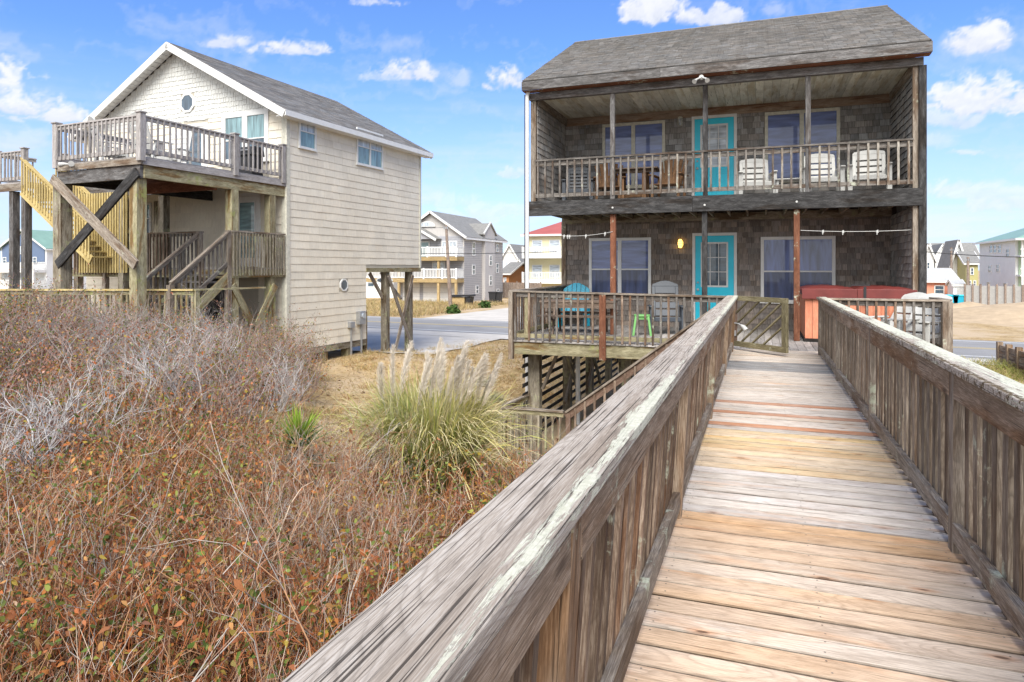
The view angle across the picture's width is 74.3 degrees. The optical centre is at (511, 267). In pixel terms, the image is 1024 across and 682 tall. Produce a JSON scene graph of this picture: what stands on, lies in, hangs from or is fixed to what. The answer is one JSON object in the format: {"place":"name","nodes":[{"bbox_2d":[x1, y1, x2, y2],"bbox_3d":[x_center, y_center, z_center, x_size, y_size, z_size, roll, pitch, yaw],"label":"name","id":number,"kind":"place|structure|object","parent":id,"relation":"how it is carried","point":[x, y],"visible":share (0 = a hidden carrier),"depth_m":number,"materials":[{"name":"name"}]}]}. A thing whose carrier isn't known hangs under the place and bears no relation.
{"place":"outdoors","nodes":[
{"label":"outdoors","id":0,"kind":"place"},
{"bbox_2d":[0,229,86,288],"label":"blue house","id":1,"kind":"structure","parent":0,"point":[42,253],"depth_m":94.50,"materials":[{"name":"white"}]},
{"bbox_2d":[0,387,498,681],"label":"dry grass","id":2,"kind":"structure","parent":0,"point":[442,521],"depth_m":5.71,"materials":[{"name":"brown plant"}]},
{"bbox_2d":[366,272,397,297],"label":"white house","id":3,"kind":"structure","parent":0,"point":[371,291],"depth_m":75.93,"materials":[{"name":"white wood"}]},
{"bbox_2d":[330,332,496,353],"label":"driveway","id":4,"kind":"structure","parent":0,"point":[419,341],"depth_m":30.33,"materials":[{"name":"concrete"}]},
{"bbox_2d":[366,211,507,301],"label":"grey house","id":5,"kind":"structure","parent":0,"point":[480,276],"depth_m":66.82,"materials":[{"name":"grey wood"}]},
{"bbox_2d":[403,283,419,300],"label":"garage door","id":6,"kind":"structure","parent":5,"relation":"in","point":[416,291],"depth_m":67.27,"materials":[{"name":"white paint"}]},
{"bbox_2d":[432,262,444,276],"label":"window","id":7,"kind":"structure","parent":5,"relation":"in","point":[434,264],"depth_m":66.37,"materials":[{"name":"white paint"}]},
{"bbox_2d":[423,283,454,301],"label":"garage door","id":8,"kind":"structure","parent":5,"relation":"in","point":[428,288],"depth_m":66.55,"materials":[{"name":"white paint"}]},
{"bbox_2d":[441,241,456,254],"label":"window","id":9,"kind":"structure","parent":5,"relation":"in","point":[443,243],"depth_m":66.00,"materials":[{"name":"white paint"}]},
{"bbox_2d":[366,298,507,316],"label":"verge grass","id":10,"kind":"structure","parent":0,"point":[424,307],"depth_m":55.65,"materials":[{"name":"yellow plant"}]},
{"bbox_2d":[427,306,520,321],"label":"side street","id":11,"kind":"structure","parent":0,"point":[495,315],"depth_m":46.10,"materials":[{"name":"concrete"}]},
{"bbox_2d":[421,251,556,253],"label":"power line","id":12,"kind":"object","parent":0,"point":[477,253],"visible":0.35,"depth_m":46.79,"materials":[{"name":"black plastic"}]},
{"bbox_2d":[0,0,1023,270],"bbox_3d":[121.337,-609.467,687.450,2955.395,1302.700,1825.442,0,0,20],"label":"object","id":13,"kind":"structure","parent":0,"point":[970,212],"depth_m":1318.79,"materials":[{"name":"white"}]},
{"bbox_2d":[0,271,1023,680],"bbox_3d":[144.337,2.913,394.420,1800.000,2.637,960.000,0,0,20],"label":"ground","id":14,"kind":"structure","parent":0,"point":[980,331],"depth_m":20.49,"materials":[{"name":"beige sand"}]},
{"bbox_2d":[0,358,118,495],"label":"bleached shrub","id":15,"kind":"object","parent":14,"relation":"on","point":[29,436],"visible":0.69,"depth_m":6.35,"materials":[{"name":"grey plant"}]},
{"bbox_2d":[0,355,176,473],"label":"bleached shrub","id":16,"kind":"object","parent":14,"relation":"on","point":[60,420],"visible":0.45,"depth_m":6.92,"materials":[{"name":"grey plant"}]},
{"bbox_2d":[0,287,265,335],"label":"dune walk railing","id":17,"kind":"object","parent":14,"relation":"on","point":[192,293],"visible":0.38,"depth_m":16.44,"materials":[{"name":"yellow wood"}]},
{"bbox_2d":[75,335,204,393],"bbox_3d":[-5.215,1.504,9.354,1.632,1.256,1.628,0,0,20],"label":"bleached shrub","id":18,"kind":"object","parent":14,"relation":"on","point":[96,367],"visible":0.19,"depth_m":9.15,"materials":[{"name":"grey plant"}]},
{"bbox_2d":[0,110,286,347],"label":"sun deck","id":19,"kind":"structure","parent":14,"relation":"on","point":[140,176],"depth_m":17.00,"materials":[{"name":"grey wood"}]},
{"bbox_2d":[20,157,112,263],"bbox_3d":[-13.132,-1.713,20.206,3.299,3.214,1.100,0,0,24],"label":"yellow stair","id":20,"kind":"object","parent":19,"relation":"attached to","point":[40,208],"visible":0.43,"depth_m":19.95,"materials":[{"name":"yellow wood"}]},
{"bbox_2d":[79,192,128,272],"bbox_3d":[-12.025,-1.026,19.900,2.116,2.352,0.080,0,0,24],"label":"slat screen","id":21,"kind":"object","parent":19,"relation":"attached to","point":[91,202],"visible":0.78,"depth_m":19.81,"materials":[{"name":"yellow wood"}]},
{"bbox_2d":[87,116,127,160],"bbox_3d":[-10.599,-3.254,17.710,0.810,1.314,0.853,0,0,44],"label":"deck chair","id":22,"kind":"object","parent":19,"relation":"on","point":[90,118],"visible":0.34,"depth_m":17.61,"materials":[{"name":"white plastic"}]},
{"bbox_2d":[130,112,173,160],"bbox_3d":[-9.332,-3.254,17.358,0.810,1.314,0.853,0,0,19],"label":"deck chair","id":23,"kind":"object","parent":19,"relation":"on","point":[148,145],"visible":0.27,"depth_m":17.14,"materials":[{"name":"white plastic"}]},
{"bbox_2d":[154,129,191,163],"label":"deck chair","id":24,"kind":"object","parent":19,"relation":"on","point":[178,142],"visible":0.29,"depth_m":18.91,"materials":[{"name":"white plastic"}]},
{"bbox_2d":[239,146,264,175],"bbox_3d":[-7.669,-3.047,19.608,0.760,0.895,0.581,0,0,24],"label":"barbecue grill","id":25,"kind":"object","parent":19,"relation":"on","point":[246,159],"visible":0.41,"depth_m":19.41,"materials":[{"name":"black metal"}]},
{"bbox_2d":[70,326,247,430],"bbox_3d":[-4.572,1.528,8.734,1.974,1.545,1.798,0,0,-1],"label":"bleached shrub","id":26,"kind":"object","parent":14,"relation":"on","point":[154,368],"visible":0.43,"depth_m":8.22,"materials":[{"name":"grey plant"}]},
{"bbox_2d":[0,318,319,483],"bbox_3d":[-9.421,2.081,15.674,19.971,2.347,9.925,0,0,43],"label":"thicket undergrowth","id":27,"kind":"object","parent":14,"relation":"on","point":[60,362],"visible":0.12,"depth_m":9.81,"materials":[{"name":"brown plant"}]},
{"bbox_2d":[0,262,335,485],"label":"shrub thicket","id":28,"kind":"object","parent":14,"relation":"on","point":[93,332],"visible":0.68,"depth_m":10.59,"materials":[{"name":"grey plant"}]},
{"bbox_2d":[72,230,285,340],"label":"entry deck","id":29,"kind":"structure","parent":14,"relation":"on","point":[196,271],"depth_m":18.35,"materials":[{"name":"grey wood"}]},
{"bbox_2d":[147,307,245,391],"bbox_3d":[-5.437,1.535,12.263,1.757,1.584,1.950,0,0,20],"label":"bleached shrub","id":30,"kind":"object","parent":14,"relation":"on","point":[207,334],"visible":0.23,"depth_m":12.42,"materials":[{"name":"grey plant"}]},
{"bbox_2d":[67,42,433,361],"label":"stilt house","id":31,"kind":"structure","parent":14,"relation":"on","point":[348,211],"depth_m":21.86,"materials":[{"name":"beige wood"}]},
{"bbox_2d":[147,203,151,232],"bbox_3d":[-12.073,-1.605,22.371,0.390,1.063,0.075,0,0,24],"label":"window","id":32,"kind":"structure","parent":31,"relation":"in","point":[149,205],"depth_m":22.32,"materials":[{"name":"grey glass"}]},
{"bbox_2d":[180,93,194,112],"bbox_3d":[-10.393,-5.277,21.644,0.615,0.615,0.045,0,0,24],"label":"window","id":33,"kind":"structure","parent":31,"relation":"in","point":[187,102],"depth_m":21.63,"materials":[{"name":"white paint"}]},
{"bbox_2d":[180,122,207,166],"bbox_3d":[-10.109,-3.589,21.510,1.185,1.978,0.055,0,0,24],"label":"door","id":34,"kind":"structure","parent":31,"relation":"in","point":[204,125],"depth_m":21.39,"materials":[{"name":"white paint"}]},
{"bbox_2d":[221,108,268,163],"bbox_3d":[-8.162,-3.983,20.629,1.934,1.596,0.078,0,0,24],"label":"door","id":35,"kind":"structure","parent":31,"relation":"in","point":[251,124],"depth_m":20.59,"materials":[{"name":"white paint"}]},
{"bbox_2d":[239,193,260,266],"bbox_3d":[-8.059,-1.146,20.597,1.015,2.252,0.055,0,0,24],"label":"door","id":36,"kind":"structure","parent":31,"relation":"in","point":[249,203],"depth_m":20.56,"materials":[{"name":"white paint"}]},
{"bbox_2d":[298,122,317,151],"bbox_3d":[-6.277,-4.145,20.788,0.078,1.060,0.820,0,0,24],"label":"window","id":37,"kind":"structure","parent":31,"relation":"in","point":[307,134],"depth_m":20.79,"materials":[{"name":"white paint"}]},
{"bbox_2d":[339,279,347,290],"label":"window","id":38,"kind":"structure","parent":31,"relation":"in","point":[343,285],"depth_m":22.38,"materials":[{"name":"white paint"}]},
{"bbox_2d":[348,311,365,354],"bbox_3d":[-5.237,2.344,22.920,0.230,1.713,0.780,0,0,24],"label":"electric meter","id":39,"kind":"object","parent":31,"relation":"attached to","point":[360,318],"visible":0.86,"depth_m":23.01,"materials":[{"name":"metal"}]},
{"bbox_2d":[356,127,383,170],"bbox_3d":[-4.970,-4.153,23.723,0.075,1.285,1.562,0,0,24],"label":"window","id":40,"kind":"structure","parent":31,"relation":"in","point":[368,154],"depth_m":23.69,"materials":[{"name":"white paint"}]},
{"bbox_2d":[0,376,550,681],"bbox_3d":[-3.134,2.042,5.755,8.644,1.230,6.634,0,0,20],"label":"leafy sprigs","id":41,"kind":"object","parent":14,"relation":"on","point":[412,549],"visible":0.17,"depth_m":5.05,"materials":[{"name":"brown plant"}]},
{"bbox_2d":[242,346,313,411],"bbox_3d":[-4.019,1.938,12.018,1.064,1.274,1.155,0,0,20],"label":"bleached shrub","id":42,"kind":"object","parent":14,"relation":"on","point":[286,389],"visible":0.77,"depth_m":11.90,"materials":[{"name":"grey plant"}]},
{"bbox_2d":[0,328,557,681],"bbox_3d":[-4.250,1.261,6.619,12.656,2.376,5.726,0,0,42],"label":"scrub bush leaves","id":43,"kind":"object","parent":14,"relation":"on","point":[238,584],"visible":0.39,"depth_m":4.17,"materials":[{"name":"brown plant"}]},
{"bbox_2d":[0,327,567,681],"bbox_3d":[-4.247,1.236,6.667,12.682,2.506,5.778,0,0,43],"label":"scrub bushes","id":44,"kind":"object","parent":14,"relation":"on","point":[321,508],"visible":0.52,"depth_m":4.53,"materials":[{"name":"brown plant"}]},
{"bbox_2d":[255,397,329,486],"bbox_3d":[-2.205,1.836,6.919,0.824,1.015,0.906,0,0,-11],"label":"yucca","id":45,"kind":"object","parent":14,"relation":"on","point":[295,422],"visible":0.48,"depth_m":6.86,"materials":[{"name":"green plant"}]},
{"bbox_2d":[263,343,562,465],"bbox_3d":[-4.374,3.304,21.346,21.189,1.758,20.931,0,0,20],"label":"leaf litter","id":46,"kind":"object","parent":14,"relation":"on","point":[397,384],"visible":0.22,"depth_m":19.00,"materials":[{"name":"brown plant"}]},
{"bbox_2d":[239,338,618,493],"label":"yard grass","id":47,"kind":"structure","parent":14,"relation":"on","point":[418,356],"depth_m":20.09,"materials":[{"name":"beige plant"}]},
{"bbox_2d":[307,336,561,508],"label":"pampas grass","id":48,"kind":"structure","parent":14,"relation":"on","point":[454,413],"depth_m":7.42,"materials":[{"name":"green plant"}]},
{"bbox_2d":[444,225,451,306],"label":"utility pole","id":49,"kind":"object","parent":14,"relation":"on","point":[448,270],"visible":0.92,"depth_m":57.24,"materials":[{"name":"brown wood"}]},
{"bbox_2d":[444,301,460,313],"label":"green bush","id":50,"kind":"object","parent":14,"relation":"on","point":[453,309],"visible":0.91,"depth_m":49.73,"materials":[{"name":"green plant"}]},
{"bbox_2d":[452,294,475,304],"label":"utility cart","id":51,"kind":"object","parent":14,"relation":"on","point":[465,298],"visible":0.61,"depth_m":59.56,"materials":[{"name":"beige plastic"}]},
{"bbox_2d":[478,391,510,403],"bbox_3d":[-0.449,3.563,18.701,1.218,0.330,1.077,0,0,35],"label":"grass tussock","id":52,"kind":"object","parent":14,"relation":"on","point":[500,398],"depth_m":18.68,"materials":[{"name":"beige plant"}]},
{"bbox_2d":[503,262,523,282],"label":"cottage","id":53,"kind":"structure","parent":14,"relation":"on","point":[512,271],"depth_m":87.51,"materials":[{"name":"orange"}]},
{"bbox_2d":[503,244,523,266],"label":"cottage","id":54,"kind":"structure","parent":14,"relation":"on","point":[511,253],"depth_m":117.42,"materials":[{"name":"white wood"}]},
{"bbox_2d":[503,281,541,297],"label":"board fence","id":55,"kind":"object","parent":14,"relation":"on","point":[508,286],"visible":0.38,"depth_m":74.97,"materials":[{"name":"brown wood"}]},
{"bbox_2d":[498,394,563,464],"bbox_3d":[0.646,3.481,14.061,1.350,1.438,1.753,0,0,20],"label":"yard railing","id":56,"kind":"object","parent":14,"relation":"on","point":[538,412],"visible":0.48,"depth_m":13.33,"materials":[{"name":"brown wood"}]},
{"bbox_2d":[564,309,710,434],"bbox_3d":[2.538,2.353,12.937,3.058,3.494,1.071,0,0,22],"label":"stair railing","id":57,"kind":"object","parent":14,"relation":"on","point":[613,382],"visible":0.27,"depth_m":12.62,"materials":[{"name":"brown wood"}]},
{"bbox_2d":[522,5,932,445],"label":"shingled house","id":58,"kind":"structure","parent":14,"relation":"on","point":[783,96],"depth_m":15.86,"materials":[{"name":"grey wood"}]},
{"bbox_2d":[562,167,593,199],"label":"rocking chair","id":59,"kind":"object","parent":58,"relation":"on","point":[578,171],"visible":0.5,"depth_m":17.04,"materials":[{"name":"grey plastic"}]},
{"bbox_2d":[593,163,625,198],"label":"wooden chair","id":60,"kind":"object","parent":58,"relation":"on","point":[601,183],"visible":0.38,"depth_m":16.77,"materials":[{"name":"brown wood"}]},
{"bbox_2d":[589,237,650,293],"bbox_3d":[2.810,0.014,17.668,1.674,1.589,0.078,0,0,20],"label":"window","id":61,"kind":"structure","parent":58,"relation":"in","point":[633,255],"depth_m":17.65,"materials":[{"name":"blue glass"}]},
{"bbox_2d":[602,120,664,189],"bbox_3d":[3.146,-2.911,17.545,1.668,1.718,0.078,0,0,20],"label":"window","id":62,"kind":"structure","parent":58,"relation":"in","point":[644,137],"depth_m":17.52,"materials":[{"name":"blue glass"}]},
{"bbox_2d":[615,166,659,197],"bbox_3d":[3.034,-1.961,16.456,1.100,0.850,0.772,0,0,20],"label":"bar table","id":63,"kind":"object","parent":58,"relation":"on","point":[640,170],"visible":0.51,"depth_m":16.33,"materials":[{"name":"brown wood"}]},
{"bbox_2d":[648,159,688,196],"bbox_3d":[3.703,-2.079,15.932,0.780,1.087,0.749,0,0,30],"label":"wooden chair","id":64,"kind":"object","parent":58,"relation":"on","point":[681,176],"visible":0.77,"depth_m":16.12,"materials":[{"name":"brown wood"}]},
{"bbox_2d":[692,113,736,195],"bbox_3d":[5.033,-2.673,16.842,1.083,2.266,0.107,0,0,20],"label":"door","id":65,"kind":"structure","parent":58,"relation":"in","point":[722,132],"depth_m":16.83,"materials":[{"name":"teal paint"}]},
{"bbox_2d":[692,232,736,320],"bbox_3d":[5.040,0.314,16.839,1.067,2.373,0.107,0,0,20],"label":"door","id":66,"kind":"structure","parent":58,"relation":"in","point":[721,250],"depth_m":16.85,"materials":[{"name":"teal paint"}]},
{"bbox_2d":[735,159,777,193],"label":"patio chair","id":67,"kind":"object","parent":58,"relation":"on","point":[759,164],"visible":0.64,"depth_m":15.31,"materials":[{"name":"white plastic"}]},
{"bbox_2d":[775,177,802,192],"bbox_3d":[6.027,-1.730,14.726,0.560,0.393,0.440,0,0,20],"label":"side table","id":68,"kind":"object","parent":58,"relation":"on","point":[778,180],"visible":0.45,"depth_m":14.63,"materials":[{"name":"white plastic"}]},
{"bbox_2d":[760,236,835,303],"bbox_3d":[6.838,0.060,16.194,1.693,1.618,0.078,0,0,20],"label":"window","id":69,"kind":"structure","parent":58,"relation":"in","point":[817,253],"depth_m":16.25,"materials":[{"name":"blue glass"}]},
{"bbox_2d":[765,107,839,182],"bbox_3d":[6.928,-2.912,16.162,1.701,1.720,0.078,0,0,20],"label":"window","id":70,"kind":"structure","parent":58,"relation":"in","point":[782,128],"depth_m":16.22,"materials":[{"name":"blue glass"}]},
{"bbox_2d":[802,153,845,191],"bbox_3d":[6.601,-2.013,14.414,0.810,0.962,0.750,0,0,16],"label":"patio chair","id":71,"kind":"object","parent":58,"relation":"on","point":[824,159],"visible":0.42,"depth_m":14.59,"materials":[{"name":"white plastic"}]},
{"bbox_2d":[801,230,903,234],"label":"string lights","id":72,"kind":"object","parent":58,"relation":"attached to","point":[843,231],"visible":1,"depth_m":13.53,"materials":[{"name":"white plastic"}]},
{"bbox_2d":[848,150,892,189],"bbox_3d":[7.405,-2.013,14.013,0.810,0.962,0.750,0,0,26],"label":"patio chair","id":73,"kind":"object","parent":58,"relation":"on","point":[872,176],"visible":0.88,"depth_m":14.17,"materials":[{"name":"white plastic"}]},
{"bbox_2d":[508,285,952,459],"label":"house deck","id":74,"kind":"structure","parent":14,"relation":"on","point":[594,340],"depth_m":13.63,"materials":[{"name":"grey wood"}]},
{"bbox_2d":[558,283,589,326],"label":"garden chair","id":75,"kind":"object","parent":74,"relation":"on","point":[580,287],"visible":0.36,"depth_m":17.56,"materials":[{"name":"blue plastic"}]},
{"bbox_2d":[537,299,617,333],"bbox_3d":[1.515,1.130,15.363,1.700,0.781,1.636,0,0,12],"label":"picnic table","id":76,"kind":"object","parent":74,"relation":"on","point":[609,304],"visible":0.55,"depth_m":15.06,"materials":[{"name":"brown wood"}]},
{"bbox_2d":[632,314,651,335],"bbox_3d":[2.889,1.272,15.022,0.424,0.464,0.409,0,0,10],"label":"stool","id":77,"kind":"object","parent":74,"relation":"on","point":[641,316],"visible":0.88,"depth_m":14.86,"materials":[{"name":"green plastic"}]},
{"bbox_2d":[648,281,685,331],"bbox_3d":[3.521,0.902,15.429,0.790,1.203,0.843,0,0,8],"label":"adirondack chair","id":78,"kind":"object","parent":74,"relation":"on","point":[664,287],"visible":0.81,"depth_m":15.62,"materials":[{"name":"grey plastic"}]},
{"bbox_2d":[800,284,916,341],"bbox_3d":[7.169,0.925,14.266,2.040,1.150,1.998,0,0,20],"label":"hot tub","id":79,"kind":"object","parent":74,"relation":"on","point":[809,294],"visible":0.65,"depth_m":13.56,"materials":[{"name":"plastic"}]},
{"bbox_2d":[870,292,927,333],"bbox_3d":[7.236,0.984,12.638,1.103,1.039,0.790,0,0,-22],"label":"reclining chair","id":80,"kind":"object","parent":74,"relation":"on","point":[914,295],"visible":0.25,"depth_m":12.81,"materials":[{"name":"white plastic"}]},
{"bbox_2d":[882,293,952,342],"bbox_3d":[7.334,0.984,12.120,1.103,1.039,0.790,0,0,-32],"label":"reclining chair","id":81,"kind":"object","parent":74,"relation":"on","point":[928,325],"visible":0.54,"depth_m":12.20,"materials":[{"name":"white plastic"}]},
{"bbox_2d":[623,348,1023,681],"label":"boardwalk","id":82,"kind":"structure","parent":14,"relation":"on","point":[808,541],"depth_m":3.40,"materials":[{"name":"brown wood"}]},
{"bbox_2d":[282,295,737,681],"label":"boardwalk railing","id":83,"kind":"object","parent":82,"relation":"attached to","point":[546,567],"visible":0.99,"depth_m":1.54,"materials":[{"name":"brown wood"}]},
{"bbox_2d":[734,296,788,352],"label":"wooden gate","id":84,"kind":"structure","parent":83,"relation":"attached to","point":[784,327],"depth_m":11.71,"materials":[{"name":"brown wood"}]},
{"bbox_2d":[816,297,1023,640],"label":"boardwalk railing","id":85,"kind":"object","parent":82,"relation":"attached to","point":[946,426],"visible":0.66,"depth_m":3.59,"materials":[{"name":"brown wood"}]},
{"bbox_2d":[927,268,959,293],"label":"pink cottage","id":86,"kind":"structure","parent":14,"relation":"on","point":[937,278],"depth_m":69.45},
{"bbox_2d":[937,240,963,274],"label":"house","id":87,"kind":"structure","parent":14,"relation":"on","point":[944,259],"depth_m":91.08,"materials":[{"name":"white"}]},
{"bbox_2d":[955,251,979,285],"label":"house","id":88,"kind":"structure","parent":14,"relation":"on","point":[974,262],"depth_m":86.06,"materials":[{"name":"yellow wood"}]},
{"bbox_2d":[966,257,970,284],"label":"utility pole","id":89,"kind":"object","parent":14,"relation":"on","point":[967,273],"visible":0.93,"depth_m":64.82,"materials":[{"name":"brown wood"}]},
{"bbox_2d":[953,301,985,307],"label":"sand heap","id":90,"kind":"object","parent":14,"relation":"on","point":[964,304],"visible":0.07,"depth_m":47.30,"materials":[{"name":"beige sand"}]},
{"bbox_2d":[927,302,1023,324],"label":"sand heap","id":91,"kind":"object","parent":14,"relation":"on","point":[1008,313],"visible":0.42,"depth_m":42.83,"materials":[{"name":"beige sand"}]},
{"bbox_2d":[960,355,1023,383],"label":"yard grass","id":92,"kind":"structure","parent":14,"relation":"on","point":[1010,369],"depth_m":22.44,"materials":[{"name":"green plant"}]},
{"bbox_2d":[964,284,1023,304],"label":"white fence","id":93,"kind":"object","parent":14,"relation":"on","point":[988,294],"visible":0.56,"depth_m":59.27,"materials":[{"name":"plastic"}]},
{"bbox_2d":[996,341,1023,371],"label":"wooden fence","id":94,"kind":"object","parent":14,"relation":"on","point":[1009,353],"depth_m":22.95,"materials":[{"name":"brown wood"}]},
{"bbox_2d":[6,302,1023,358],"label":"road","id":95,"kind":"structure","parent":0,"point":[962,345],"depth_m":36.95,"materials":[{"name":"grey asphalt"}]},
{"bbox_2d":[43,313,1006,365],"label":"pavement","id":96,"kind":"structure","parent":0,"point":[478,335],"depth_m":33.64,"materials":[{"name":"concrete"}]},
{"bbox_2d":[520,222,561,286],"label":"yellow house","id":97,"kind":"structure","parent":0,"point":[545,267],"depth_m":81.32,"materials":[{"name":"wood"}]},
{"bbox_2d":[532,240,541,251],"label":"window","id":98,"kind":"structure","parent":97,"relation":"in","point":[535,243],"depth_m":81.94,"materials":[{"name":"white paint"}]},
{"bbox_2d":[532,265,541,277],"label":"window","id":99,"kind":"structure","parent":97,"relation":"in","point":[535,268],"depth_m":81.94,"materials":[{"name":"white paint"}]},
{"bbox_2d":[549,240,559,252],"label":"window","id":100,"kind":"structure","parent":97,"relation":"in","point":[552,243],"depth_m":81.15,"materials":[{"name":"white paint"}]},
{"bbox_2d":[549,265,559,277],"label":"window","id":101,"kind":"structure","parent":97,"relation":"in","point":[552,268],"depth_m":81.14,"materials":[{"name":"white paint"}]},
{"bbox_2d":[927,243,937,267],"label":"house","id":102,"kind":"structure","parent":0,"point":[931,259],"depth_m":102.40,"materials":[{"name":"white"}]},
{"bbox_2d":[931,244,943,267],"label":"house","id":103,"kind":"structure","parent":0,"point":[937,247],"depth_m":104.77,"materials":[{"name":"white wood"}]},
{"bbox_2d":[930,243,979,254],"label":"house","id":104,"kind":"structure","parent":0,"point":[968,246],"depth_m":116.73,"materials":[{"name":"white"}]},
{"bbox_2d":[945,279,965,294],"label":"white shed","id":105,"kind":"structure","parent":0,"point":[955,286],"depth_m":66.18,"materials":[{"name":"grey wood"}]},
{"bbox_2d":[928,252,1023,257],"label":"power line","id":106,"kind":"object","parent":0,"point":[974,255],"visible":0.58,"depth_m":31.50,"materials":[{"name":"black plastic"}]},
{"bbox_2d":[973,228,1023,286],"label":"white house","id":107,"kind":"structure","parent":0,"point":[1002,271],"depth_m":70.48,"materials":[{"name":"white wood"}]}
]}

